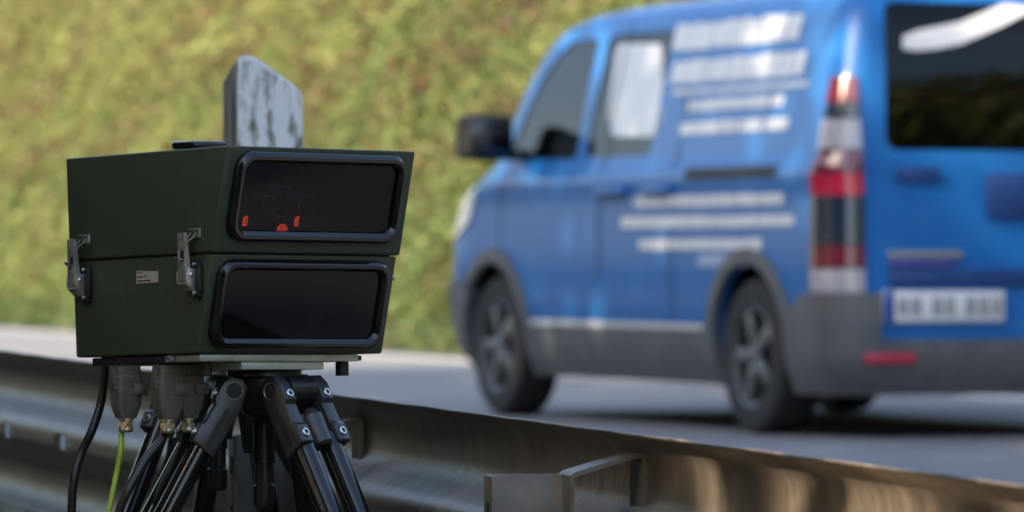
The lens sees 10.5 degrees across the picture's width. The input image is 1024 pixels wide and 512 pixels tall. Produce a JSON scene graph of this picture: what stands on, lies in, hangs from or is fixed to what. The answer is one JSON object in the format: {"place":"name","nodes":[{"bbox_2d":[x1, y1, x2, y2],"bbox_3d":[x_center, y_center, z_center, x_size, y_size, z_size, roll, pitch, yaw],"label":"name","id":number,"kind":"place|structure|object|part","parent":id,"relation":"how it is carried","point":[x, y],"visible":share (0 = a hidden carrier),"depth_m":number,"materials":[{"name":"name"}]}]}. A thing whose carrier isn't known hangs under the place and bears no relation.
{"place":"outdoors","nodes":[
{"label":"outdoors","id":0,"kind":"place"},
{"bbox_2d":[0,325,463,511],"bbox_3d":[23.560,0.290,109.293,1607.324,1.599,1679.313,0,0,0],"label":"ground","id":1,"kind":"structure","parent":0,"point":[6,507],"depth_m":40.51,"materials":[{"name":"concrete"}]},
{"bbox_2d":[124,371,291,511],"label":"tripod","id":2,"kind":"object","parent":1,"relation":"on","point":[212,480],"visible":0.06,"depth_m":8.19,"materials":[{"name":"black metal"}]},
{"bbox_2d":[0,294,464,356],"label":"grass","id":3,"kind":"structure","parent":1,"relation":"on","point":[416,332],"depth_m":45.05,"materials":[{"name":"green plant"}]},
{"bbox_2d":[141,370,369,511],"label":"tripod","id":4,"kind":"object","parent":1,"relation":"on","point":[293,414],"visible":0.97,"depth_m":7.59,"materials":[{"name":"black metal"}]},
{"bbox_2d":[64,146,414,375],"bbox_3d":[-0.378,0.013,7.667,0.368,0.308,0.379,1,-3,-41],"label":"measuring box","id":5,"kind":"object","parent":4,"relation":"on","point":[207,260],"visible":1,"depth_m":7.57,"materials":[{"name":"green metal"}]},
{"bbox_2d":[67,357,108,511],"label":"black cable","id":6,"kind":"object","parent":5,"relation":"hanging from","point":[87,439],"visible":1,"depth_m":7.68,"materials":[{"name":"black rubber"}]},
{"bbox_2d":[106,366,146,511],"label":"earth cable","id":7,"kind":"object","parent":5,"relation":"hanging from","point":[128,389],"visible":1,"depth_m":7.59,"materials":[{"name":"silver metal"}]},
{"bbox_2d":[115,365,188,511],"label":"power cable","id":8,"kind":"object","parent":5,"relation":"attached to","point":[169,388],"visible":1,"depth_m":7.56,"materials":[{"name":"black plastic"}]},
{"bbox_2d":[152,365,208,507],"bbox_3d":[-0.507,0.606,7.671,0.045,0.913,0.230,0,0,-42],"label":"signal cable","id":9,"kind":"object","parent":5,"relation":"hanging from","point":[193,402],"visible":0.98,"depth_m":7.59,"materials":[{"name":"black rubber"}]},
{"bbox_2d":[172,141,226,149],"bbox_3d":[-0.465,-0.005,8.250,0.062,0.331,0.062,0,0,-38],"label":"handle","id":10,"kind":"object","parent":5,"relation":"on","point":[177,145],"visible":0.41,"depth_m":8.23,"materials":[{"name":"black plastic"}]},
{"bbox_2d":[223,56,302,373],"bbox_3d":[-0.445,0.180,9.863,0.133,1.068,0.081,0,0,-24],"label":"delineator post","id":11,"kind":"object","parent":1,"relation":"on","point":[262,104],"visible":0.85,"depth_m":9.82,"materials":[{"name":"white plastic"}]},
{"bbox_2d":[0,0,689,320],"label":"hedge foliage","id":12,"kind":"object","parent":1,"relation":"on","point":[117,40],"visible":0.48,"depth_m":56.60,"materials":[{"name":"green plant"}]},
{"bbox_2d":[0,350,1023,511],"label":"guard rail","id":13,"kind":"object","parent":1,"relation":"on","point":[404,457],"visible":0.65,"depth_m":7.69,"materials":[{"name":"metal"}]},
{"bbox_2d":[0,0,682,315],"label":"hillside","id":14,"kind":"structure","parent":0,"point":[417,93],"depth_m":54.88,"materials":[{"name":"green plant"}]},
{"bbox_2d":[0,327,1023,484],"bbox_3d":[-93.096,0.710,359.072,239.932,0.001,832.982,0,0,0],"label":"road","id":15,"kind":"structure","parent":0,"point":[975,437],"depth_m":25.00,"materials":[{"name":"grey asphalt"}]},
{"bbox_2d":[0,329,1023,399],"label":"road edge marking","id":16,"kind":"object","parent":15,"relation":"on","point":[1003,397],"visible":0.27,"depth_m":38.20,"materials":[{"name":"paint"}]},
{"bbox_2d":[448,0,1023,433],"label":"blue van","id":17,"kind":"object","parent":15,"relation":"on","point":[779,216],"visible":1,"depth_m":22.07,"materials":[{"name":"paint"}]},
{"bbox_3d":[0.193,-0.678,24.239,0.121,0.515,0.801,0,0,-21],"label":"door window","id":18,"kind":"part","parent":17,"relation":"part of","materials":[{"name":"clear glass"}]},
{"bbox_3d":[0.508,-0.682,23.438,0.124,0.525,0.720,0,0,-21],"label":"sliding window","id":19,"kind":"part","parent":17,"relation":"part of","materials":[{"name":"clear glass"}]},
{"bbox_3d":[1.751,-0.700,21.650,0.706,0.580,0.127,0,0,-21],"label":"rear window","id":20,"kind":"part","parent":17,"relation":"part of","materials":[{"name":"black glass"}]}
]}

